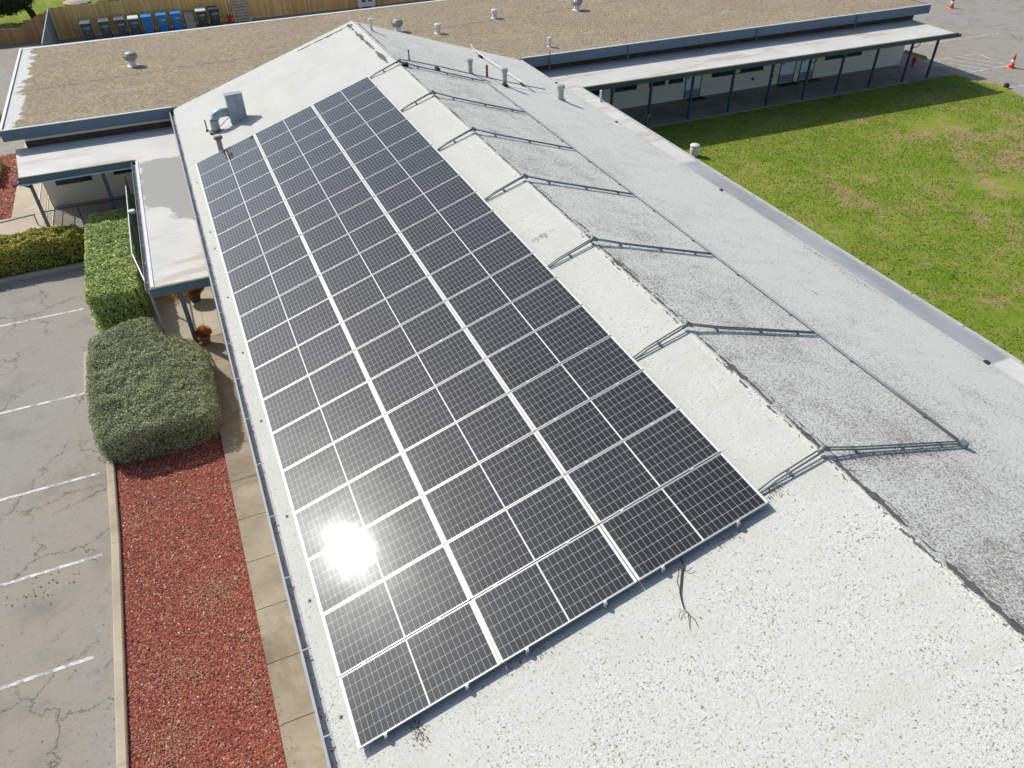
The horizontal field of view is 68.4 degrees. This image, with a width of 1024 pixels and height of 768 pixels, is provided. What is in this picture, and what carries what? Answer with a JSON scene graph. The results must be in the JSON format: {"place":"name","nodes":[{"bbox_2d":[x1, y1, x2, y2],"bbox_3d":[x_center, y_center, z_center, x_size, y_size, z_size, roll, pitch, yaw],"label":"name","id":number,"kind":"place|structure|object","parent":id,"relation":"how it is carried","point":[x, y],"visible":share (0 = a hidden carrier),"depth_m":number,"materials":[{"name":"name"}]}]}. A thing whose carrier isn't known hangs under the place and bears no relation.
{"place":"outdoors","nodes":[
{"label":"outdoors","id":0,"kind":"place"},
{"bbox_2d":[0,153,18,219],"bbox_3d":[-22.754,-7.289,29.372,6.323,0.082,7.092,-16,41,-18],"label":"red gravel","id":1,"kind":"structure","parent":0,"point":[13,193],"depth_m":30.15,"materials":[{"name":"red gravel"}]},
{"bbox_2d":[0,143,222,343],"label":"entrance paving","id":2,"kind":"structure","parent":0,"point":[203,311],"depth_m":23.23,"materials":[{"name":"concrete"}]},
{"bbox_2d":[54,193,135,228],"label":"porch floor","id":3,"kind":"structure","parent":2,"relation":"on","point":[101,206],"depth_m":28.24,"materials":[{"name":"concrete"}]},
{"bbox_2d":[44,197,126,228],"bbox_3d":[-14.928,-5.985,26.831,2.822,0.925,0.044,-16,41,-18],"label":"chain link fence","id":4,"kind":"object","parent":3,"relation":"on","point":[83,209],"visible":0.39,"depth_m":26.62,"materials":[{"name":"metal"}]},
{"bbox_2d":[13,126,178,226],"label":"covered walkway","id":5,"kind":"structure","parent":3,"relation":"on","point":[102,156],"depth_m":26.32,"materials":[{"name":"white metal"}]},
{"bbox_2d":[87,207,127,227],"bbox_3d":[-13.815,-5.405,26.108,1.476,1.161,1.071,-13,40,-14],"label":"shrub","id":6,"kind":"object","parent":2,"relation":"on","point":[117,215],"visible":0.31,"depth_m":25.83,"materials":[{"name":"green plant"}]},
{"bbox_2d":[124,176,167,340],"bbox_3d":[-11.694,-4.115,23.847,0.342,1.900,8.366,-17,42,-19],"label":"screened fence","id":7,"kind":"object","parent":2,"relation":"on","point":[132,213],"visible":0.76,"depth_m":23.93,"materials":[{"name":"metal"}]},
{"bbox_2d":[131,155,210,343],"bbox_3d":[-10.424,-4.248,23.417,1.580,2.422,9.085,-16,41,-18],"label":"entrance canopy","id":8,"kind":"object","parent":2,"relation":"on","point":[173,259],"visible":0.94,"depth_m":21.65,"materials":[{"name":"white metal"}]},
{"bbox_2d":[202,334,327,767],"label":"sidewalk","id":9,"kind":"structure","parent":0,"point":[296,716],"depth_m":14.98,"materials":[{"name":"concrete"}]},
{"bbox_2d":[194,325,212,344],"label":"potted grass","id":10,"kind":"object","parent":9,"relation":"on","point":[202,333],"depth_m":21.21,"materials":[{"name":"plant"}]},
{"bbox_2d":[0,0,1023,767],"bbox_3d":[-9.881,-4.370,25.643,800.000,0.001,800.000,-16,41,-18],"label":"ground","id":11,"kind":"structure","parent":0,"point":[50,720],"depth_m":16.99,"materials":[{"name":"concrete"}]},
{"bbox_2d":[0,29,16,45],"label":"wooden fence","id":12,"kind":"object","parent":11,"relation":"on","point":[8,34],"visible":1,"depth_m":46.00,"materials":[{"name":"brown wood"}]},
{"bbox_2d":[11,10,46,43],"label":"wooden fence","id":13,"kind":"object","parent":11,"relation":"on","point":[27,29],"visible":0.83,"depth_m":46.24,"materials":[{"name":"brown wood"}]},
{"bbox_2d":[0,262,84,283],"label":"kerb","id":14,"kind":"structure","parent":11,"relation":"on","point":[42,272],"depth_m":24.68,"materials":[{"name":"concrete"}]},
{"bbox_2d":[41,8,59,45],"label":"screen panel","id":15,"kind":"object","parent":11,"relation":"on","point":[50,36],"visible":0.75,"depth_m":44.15,"materials":[{"name":"metal"}]},
{"bbox_2d":[84,351,128,767],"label":"kerb","id":16,"kind":"structure","parent":11,"relation":"on","point":[122,748],"depth_m":14.41,"materials":[{"name":"concrete"}]},
{"bbox_2d":[0,0,311,41],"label":"lawn beyond fence","id":17,"kind":"object","parent":11,"relation":"on","point":[39,7],"depth_m":53.01,"materials":[{"name":"green plant"}]},
{"bbox_2d":[0,0,40,22],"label":"tree","id":18,"kind":"object","parent":17,"relation":"on","point":[11,6],"visible":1,"depth_m":47.67,"materials":[{"name":"green plant"}]},
{"bbox_2d":[116,341,286,767],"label":"gravel bed base","id":19,"kind":"object","parent":11,"relation":"on","point":[197,726],"visible":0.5,"depth_m":14.38,"materials":[{"name":"red gravel"}]},
{"bbox_2d":[85,316,223,464],"bbox_3d":[-9.392,-0.150,19.638,3.112,1.062,5.396,-16,41,-18],"label":"juniper hedge","id":20,"kind":"object","parent":19,"relation":"on","point":[150,390],"visible":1,"depth_m":18.63,"materials":[{"name":"green plant"}]},
{"bbox_2d":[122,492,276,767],"bbox_3d":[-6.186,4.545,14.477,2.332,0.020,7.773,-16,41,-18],"label":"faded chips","id":21,"kind":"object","parent":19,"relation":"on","point":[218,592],"visible":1,"depth_m":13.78,"materials":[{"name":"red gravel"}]},
{"bbox_2d":[49,0,419,39],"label":"wooden fence","id":22,"kind":"object","parent":11,"relation":"on","point":[65,18],"visible":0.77,"depth_m":48.56,"materials":[{"name":"brown wood"}]},
{"bbox_2d":[231,1,251,21],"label":"wooden pallet","id":23,"kind":"object","parent":11,"relation":"on","point":[241,11],"visible":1,"depth_m":49.87,"materials":[{"name":"grey wood"}]},
{"bbox_2d":[0,0,931,206],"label":"wing","id":24,"kind":"structure","parent":11,"relation":"on","point":[69,92],"depth_m":35.22,"materials":[{"name":"beige gravel"}]},
{"bbox_2d":[683,75,702,98],"bbox_3d":[8.856,-14.958,36.599,0.930,2.100,0.062,-16,41,-18],"label":"door","id":25,"kind":"structure","parent":24,"relation":"in","point":[698,79],"depth_m":36.92,"materials":[{"name":"paint"}]},
{"bbox_2d":[777,61,796,83],"bbox_3d":[14.070,-16.352,38.238,0.970,2.100,0.062,-16,41,-18],"label":"door","id":26,"kind":"structure","parent":24,"relation":"in","point":[787,70],"depth_m":38.56,"materials":[{"name":"paint"}]},
{"bbox_2d":[797,58,815,80],"bbox_3d":[15.222,-16.659,38.600,0.920,2.100,0.062,-16,41,-18],"label":"door","id":27,"kind":"structure","parent":24,"relation":"in","point":[804,63],"depth_m":38.93,"materials":[{"name":"paint"}]},
{"bbox_2d":[0,33,1023,689],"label":"parking lines","id":28,"kind":"object","parent":11,"relation":"on","point":[98,473],"visible":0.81,"depth_m":17.11,"materials":[{"name":"white paint"}]},
{"bbox_2d":[169,21,1023,767],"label":"gabled building","id":29,"kind":"structure","parent":11,"relation":"on","point":[851,571],"depth_m":10.51,"materials":[{"name":"beige paint"}]},
{"bbox_2d":[209,91,246,134],"bbox_3d":[-9.513,-8.998,25.049,1.313,1.208,0.448,-16,41,-18],"label":"bent duct","id":30,"kind":"object","parent":29,"relation":"on","point":[234,110],"visible":0.96,"depth_m":24.95,"materials":[{"name":"metal"}]},
{"bbox_2d":[437,126,573,150],"bbox_3d":[-0.112,-6.523,20.248,4.021,1.096,0.128,-16,41,-18],"label":"conduit run","id":31,"kind":"object","parent":29,"relation":"on","point":[470,130],"visible":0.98,"depth_m":19.95,"materials":[{"name":"grey metal"}]},
{"bbox_2d":[484,173,633,200],"bbox_3d":[1.197,-4.655,17.919,4.021,1.096,0.128,-16,41,-18],"label":"conduit run","id":32,"kind":"object","parent":29,"relation":"on","point":[518,179],"visible":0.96,"depth_m":17.60,"materials":[{"name":"grey metal"}]},
{"bbox_2d":[547,236,711,267],"bbox_3d":[2.530,-2.752,15.548,4.021,1.096,0.128,-16,41,-18],"label":"conduit run","id":33,"kind":"object","parent":29,"relation":"on","point":[590,240],"visible":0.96,"depth_m":15.23,"materials":[{"name":"grey metal"}]},
{"bbox_2d":[405,88,1011,766],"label":"leaf litter","id":34,"kind":"object","parent":29,"relation":"on","point":[723,538],"visible":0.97,"depth_m":10.40,"materials":[{"name":"brown plant"}]},
{"bbox_2d":[633,321,814,359],"bbox_3d":[3.846,-0.872,13.205,4.021,1.096,0.128,-16,41,-18],"label":"conduit run","id":35,"kind":"object","parent":29,"relation":"on","point":[690,324],"visible":0.97,"depth_m":12.91,"materials":[{"name":"grey metal"}]},
{"bbox_2d":[486,81,969,448],"bbox_3d":[3.096,-4.694,18.838,0.110,0.140,19.830,-16,41,-18],"label":"trunk conduit","id":36,"kind":"object","parent":29,"relation":"on","point":[964,443],"visible":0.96,"depth_m":14.90,"materials":[{"name":"grey metal"}]},
{"bbox_2d":[565,84,1023,383],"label":"eave canopy","id":37,"kind":"object","parent":29,"relation":"attached to","point":[984,348],"visible":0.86,"depth_m":19.73,"materials":[{"name":"metal"}]},
{"bbox_2d":[758,441,959,493],"bbox_3d":[5.163,1.009,10.862,4.021,1.096,0.128,-16,41,-18],"label":"conduit run","id":38,"kind":"object","parent":29,"relation":"on","point":[823,448],"visible":0.94,"depth_m":10.47,"materials":[{"name":"grey metal"}]},
{"bbox_3d":[-5.572,-1.306,16.556,0.080,0.143,20.015,-16,41,-18],"label":"mounting rail","id":39,"kind":"object","parent":29,"relation":"on","visible":0},
{"bbox_2d":[196,135,258,175],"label":"solar panel","id":40,"kind":"object","parent":39,"relation":"on","point":[226,155],"visible":1,"depth_m":23.31,"materials":[{"name":"glass"}]},
{"bbox_2d":[207,172,277,219],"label":"solar panel","id":41,"kind":"object","parent":39,"relation":"on","point":[241,195],"visible":1,"depth_m":21.06,"materials":[{"name":"glass"}]},
{"bbox_2d":[216,200,291,253],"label":"solar panel","id":42,"kind":"object","parent":39,"relation":"on","point":[252,227],"visible":1,"depth_m":19.56,"materials":[{"name":"glass"}]},
{"bbox_2d":[221,217,300,273],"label":"solar panel","id":43,"kind":"object","parent":39,"relation":"on","point":[261,244],"visible":1,"depth_m":18.80,"materials":[{"name":"glass"}]},
{"bbox_2d":[226,235,309,294],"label":"solar panel","id":44,"kind":"object","parent":39,"relation":"on","point":[267,264],"visible":1,"depth_m":18.06,"materials":[{"name":"glass"}]},
{"bbox_2d":[239,275,330,342],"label":"solar panel","id":45,"kind":"object","parent":39,"relation":"on","point":[279,310],"visible":1,"depth_m":16.56,"materials":[{"name":"glass"}]},
{"bbox_2d":[253,323,354,400],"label":"solar panel","id":46,"kind":"object","parent":39,"relation":"on","point":[302,361],"visible":1,"depth_m":15.05,"materials":[{"name":"glass"}]},
{"bbox_2d":[262,351,368,433],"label":"solar panel","id":47,"kind":"object","parent":39,"relation":"on","point":[309,394],"visible":1,"depth_m":14.30,"materials":[{"name":"glass"}]},
{"bbox_2d":[271,381,384,471],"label":"solar panel","id":48,"kind":"object","parent":39,"relation":"on","point":[324,426],"visible":1,"depth_m":13.55,"materials":[{"name":"glass"}]},
{"bbox_2d":[282,415,401,513],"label":"solar panel","id":49,"kind":"object","parent":39,"relation":"on","point":[328,470],"visible":1,"depth_m":12.80,"materials":[{"name":"glass"}]},
{"bbox_2d":[293,453,421,560],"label":"solar panel","id":50,"kind":"object","parent":39,"relation":"on","point":[352,508],"visible":1,"depth_m":12.05,"materials":[{"name":"glass"}]},
{"bbox_2d":[307,496,444,615],"bbox_3d":[-2.066,2.554,11.323,2.025,0.041,1.049,-29,44,-6],"label":"solar panel","id":51,"kind":"object","parent":39,"relation":"on","point":[365,559],"visible":1,"depth_m":11.30,"materials":[{"name":"glass"}]},
{"bbox_2d":[322,545,470,677],"bbox_3d":[-1.645,3.156,10.573,2.025,0.043,1.049,-29,44,-5],"label":"solar panel","id":52,"kind":"object","parent":39,"relation":"on","point":[362,628],"visible":1,"depth_m":10.54,"materials":[{"name":"glass"}]},
{"bbox_2d":[339,601,500,749],"bbox_3d":[-1.222,3.759,9.824,2.025,0.041,1.049,-29,44,-6],"label":"solar panel","id":53,"kind":"object","parent":39,"relation":"on","point":[414,675],"visible":1,"depth_m":9.79,"materials":[{"name":"glass"}]},
{"bbox_3d":[-3.805,-2.300,16.752,0.080,0.143,20.015,-16,41,-18],"label":"rail","id":54,"kind":"object","parent":29,"relation":"on","visible":0},
{"bbox_2d":[310,214,398,273],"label":"solar panel","id":55,"kind":"object","parent":54,"relation":"on","point":[353,244],"visible":1,"depth_m":17.50,"materials":[{"name":"glass"}]},
{"bbox_2d":[320,233,411,296],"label":"solar panel","id":56,"kind":"object","parent":54,"relation":"on","point":[363,265],"visible":1,"depth_m":16.75,"materials":[{"name":"glass"}]},
{"bbox_2d":[331,253,427,321],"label":"solar panel","id":57,"kind":"object","parent":54,"relation":"on","point":[378,287],"visible":1,"depth_m":16.00,"materials":[{"name":"glass"}]},
{"bbox_2d":[355,301,463,380],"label":"solar panel","id":58,"kind":"object","parent":54,"relation":"on","point":[393,348],"visible":1,"depth_m":14.50,"materials":[{"name":"glass"}]},
{"bbox_2d":[386,359,507,451],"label":"solar panel","id":59,"kind":"object","parent":54,"relation":"on","point":[444,405],"visible":1,"depth_m":13.00,"materials":[{"name":"glass"}]},
{"bbox_2d":[472,525,637,663],"bbox_3d":[0.545,2.765,10.020,2.025,0.041,1.049,-29,44,-6],"label":"solar panel","id":60,"kind":"object","parent":54,"relation":"on","point":[549,594],"visible":1,"depth_m":9.99,"materials":[{"name":"glass"}]},
{"bbox_3d":[-2.798,-2.865,16.864,0.080,0.143,20.015,-16,41,-18],"label":"rail","id":61,"kind":"object","parent":29,"relation":"on","visible":0},
{"bbox_2d":[254,105,318,145],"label":"solar panel","id":62,"kind":"object","parent":61,"relation":"on","point":[269,133],"visible":1,"depth_m":23.51,"materials":[{"name":"glass"}]},
{"bbox_2d":[260,116,325,157],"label":"solar panel","id":63,"kind":"object","parent":61,"relation":"on","point":[292,136],"visible":1,"depth_m":22.76,"materials":[{"name":"glass"}]},
{"bbox_2d":[266,127,333,170],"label":"solar panel","id":64,"kind":"object","parent":61,"relation":"on","point":[299,148],"visible":1,"depth_m":22.01,"materials":[{"name":"glass"}]},
{"bbox_2d":[272,139,342,184],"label":"solar panel","id":65,"kind":"object","parent":61,"relation":"on","point":[307,161],"visible":1,"depth_m":21.25,"materials":[{"name":"glass"}]},
{"bbox_2d":[278,152,352,199],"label":"solar panel","id":66,"kind":"object","parent":61,"relation":"on","point":[313,176],"visible":1,"depth_m":20.51,"materials":[{"name":"glass"}]},
{"bbox_2d":[285,166,361,215],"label":"solar panel","id":67,"kind":"object","parent":61,"relation":"on","point":[314,195],"visible":1,"depth_m":19.75,"materials":[{"name":"glass"}]},
{"bbox_2d":[293,180,373,233],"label":"solar panel","id":68,"kind":"object","parent":61,"relation":"on","point":[339,203],"visible":1,"depth_m":19.00,"materials":[{"name":"glass"}]},
{"bbox_2d":[301,197,385,253],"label":"solar panel","id":69,"kind":"object","parent":61,"relation":"on","point":[342,225],"visible":1,"depth_m":18.25,"materials":[{"name":"glass"}]},
{"bbox_2d":[342,276,444,349],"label":"solar panel","id":70,"kind":"object","parent":61,"relation":"on","point":[391,313],"visible":1,"depth_m":15.24,"materials":[{"name":"glass"}]},
{"bbox_2d":[370,329,484,414],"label":"solar panel","id":71,"kind":"object","parent":61,"relation":"on","point":[421,373],"visible":1,"depth_m":13.75,"materials":[{"name":"glass"}]},
{"bbox_2d":[403,393,534,494],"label":"solar panel","id":72,"kind":"object","parent":61,"relation":"on","point":[467,443],"visible":1,"depth_m":12.24,"materials":[{"name":"glass"}]},
{"bbox_2d":[423,432,563,543],"bbox_3d":[-0.298,1.562,11.521,2.025,0.041,1.049,-29,44,-6],"label":"solar panel","id":73,"kind":"object","parent":61,"relation":"on","point":[488,488],"visible":1,"depth_m":11.49,"materials":[{"name":"glass"}]},
{"bbox_2d":[446,475,597,599],"bbox_3d":[0.123,2.162,10.768,2.025,0.042,1.049,-29,44,-6],"label":"solar panel","id":74,"kind":"object","parent":61,"relation":"on","point":[512,540],"visible":1,"depth_m":10.74,"materials":[{"name":"glass"}]},
{"bbox_3d":[-2.037,-3.293,16.948,0.080,0.143,20.015,-16,41,-18],"label":"rail","id":75,"kind":"object","parent":29,"relation":"on","visible":0},
{"bbox_2d":[566,408,720,524],"bbox_3d":[1.889,1.167,10.963,2.025,0.041,1.049,-29,44,-5],"label":"solar panel","id":76,"kind":"object","parent":75,"relation":"on","point":[640,465],"visible":1,"depth_m":10.93,"materials":[{"name":"glass"}]},
{"bbox_3d":[-1.031,-3.859,17.060,0.080,0.143,20.015,-16,41,-18],"label":"rail","id":77,"kind":"object","parent":29,"relation":"on","visible":0},
{"bbox_2d":[312,77,376,114],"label":"solar panel","id":78,"kind":"object","parent":77,"relation":"on","point":[348,93],"visible":1,"depth_m":23.69,"materials":[{"name":"glass"}]},
{"bbox_2d":[319,86,385,126],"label":"solar panel","id":79,"kind":"object","parent":77,"relation":"on","point":[352,106],"visible":1,"depth_m":22.95,"materials":[{"name":"glass"}]},
{"bbox_2d":[327,96,396,137],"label":"solar panel","id":80,"kind":"object","parent":77,"relation":"attached to","point":[368,113],"visible":1,"depth_m":22.20,"materials":[{"name":"glass"}]},
{"bbox_2d":[335,107,407,150],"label":"solar panel","id":81,"kind":"object","parent":77,"relation":"on","point":[370,129],"visible":1,"depth_m":21.45,"materials":[{"name":"glass"}]},
{"bbox_2d":[344,119,418,164],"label":"solar panel","id":82,"kind":"object","parent":77,"relation":"on","point":[379,142],"visible":1,"depth_m":20.70,"materials":[{"name":"glass"}]},
{"bbox_2d":[353,131,431,180],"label":"solar panel","id":83,"kind":"object","parent":77,"relation":"attached to","point":[393,154],"visible":1,"depth_m":19.94,"materials":[{"name":"glass"}]},
{"bbox_2d":[364,145,444,196],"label":"solar panel","id":84,"kind":"object","parent":77,"relation":"on","point":[403,170],"visible":1,"depth_m":19.20,"materials":[{"name":"glass"}]},
{"bbox_2d":[375,159,459,212],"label":"solar panel","id":85,"kind":"object","parent":77,"relation":"on","point":[415,186],"visible":1,"depth_m":18.45,"materials":[{"name":"glass"}]},
{"bbox_2d":[386,174,475,231],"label":"solar panel","id":86,"kind":"object","parent":77,"relation":"on","point":[430,202],"visible":1,"depth_m":17.69,"materials":[{"name":"glass"}]},
{"bbox_2d":[399,191,493,253],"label":"solar panel","id":87,"kind":"object","parent":77,"relation":"on","point":[429,230],"visible":1,"depth_m":16.95,"materials":[{"name":"glass"}]},
{"bbox_2d":[414,210,511,274],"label":"solar panel","id":88,"kind":"object","parent":77,"relation":"on","point":[458,244],"visible":1,"depth_m":16.20,"materials":[{"name":"glass"}]},
{"bbox_2d":[429,230,533,299],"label":"solar panel","id":89,"kind":"object","parent":77,"relation":"on","point":[455,278],"visible":1,"depth_m":15.44,"materials":[{"name":"glass"}]},
{"bbox_2d":[446,253,556,327],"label":"solar panel","id":90,"kind":"object","parent":77,"relation":"on","point":[500,289],"visible":1,"depth_m":14.69,"materials":[{"name":"glass"}]},
{"bbox_2d":[465,277,582,358],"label":"solar panel","id":91,"kind":"object","parent":77,"relation":"on","point":[522,317],"visible":1,"depth_m":13.94,"materials":[{"name":"glass"}]},
{"bbox_2d":[486,305,610,392],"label":"solar panel","id":92,"kind":"object","parent":77,"relation":"on","point":[546,348],"visible":1,"depth_m":13.19,"materials":[{"name":"glass"}]},
{"bbox_2d":[510,335,643,431],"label":"solar panel","id":93,"kind":"object","parent":77,"relation":"on","point":[572,383],"visible":1,"depth_m":12.44,"materials":[{"name":"glass"}]},
{"bbox_2d":[536,370,679,474],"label":"solar panel","id":94,"kind":"object","parent":77,"relation":"on","point":[577,437],"visible":1,"depth_m":11.69,"materials":[{"name":"glass"}]},
{"bbox_2d":[600,453,768,581],"bbox_3d":[2.312,1.771,10.215,2.025,0.041,1.049,-29,44,-6],"label":"solar panel","id":95,"kind":"object","parent":77,"relation":"on","point":[657,530],"visible":1,"depth_m":10.19,"materials":[{"name":"glass"}]},
{"bbox_2d":[618,60,955,127],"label":"porch floor","id":96,"kind":"structure","parent":11,"relation":"on","point":[675,111],"depth_m":37.49,"materials":[{"name":"concrete"}]},
{"bbox_2d":[540,19,961,124],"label":"covered walkway","id":97,"kind":"structure","parent":96,"relation":"on","point":[650,69],"depth_m":34.98,"materials":[{"name":"blue paint"}]},
{"label":"planting soil","id":98,"kind":"structure","parent":11,"relation":"on","visible":0},
{"bbox_2d":[0,224,84,277],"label":"hedge","id":99,"kind":"object","parent":98,"relation":"on","point":[31,249],"visible":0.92,"depth_m":24.73,"materials":[{"name":"green plant"}]},
{"bbox_2d":[83,217,152,336],"bbox_3d":[-12.331,-3.488,23.504,1.634,1.448,5.284,-16,41,-18],"label":"hedge","id":100,"kind":"object","parent":98,"relation":"on","point":[115,292],"visible":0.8,"depth_m":22.18,"materials":[{"name":"green plant"}]},
{"bbox_2d":[649,74,1023,361],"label":"lawn","id":101,"kind":"structure","parent":0,"point":[946,122],"depth_m":29.74,"materials":[{"name":"green plant"}]},
{"bbox_3d":[-4.566,-1.872,16.668,0.080,0.143,20.015,-16,41,-18],"label":"rail","id":102,"kind":"object","parent":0,"visible":0},
{"bbox_2d":[199,146,264,188],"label":"solar panel","id":103,"kind":"object","parent":102,"relation":"on","point":[233,166],"visible":1,"depth_m":22.56,"materials":[{"name":"glass"}]},
{"bbox_2d":[203,159,270,203],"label":"solar panel","id":104,"kind":"object","parent":102,"relation":"on","point":[229,184],"visible":1,"depth_m":21.82,"materials":[{"name":"glass"}]},
{"bbox_2d":[211,186,283,235],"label":"solar panel","id":105,"kind":"object","parent":102,"relation":"on","point":[245,211],"visible":1,"depth_m":20.31,"materials":[{"name":"glass"}]},
{"bbox_2d":[232,254,318,317],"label":"solar panel","id":106,"kind":"object","parent":102,"relation":"on","point":[274,285],"visible":1,"depth_m":17.30,"materials":[{"name":"glass"}]},
{"bbox_2d":[246,298,341,369],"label":"solar panel","id":107,"kind":"object","parent":102,"relation":"on","point":[292,333],"visible":1,"depth_m":15.80,"materials":[{"name":"glass"}]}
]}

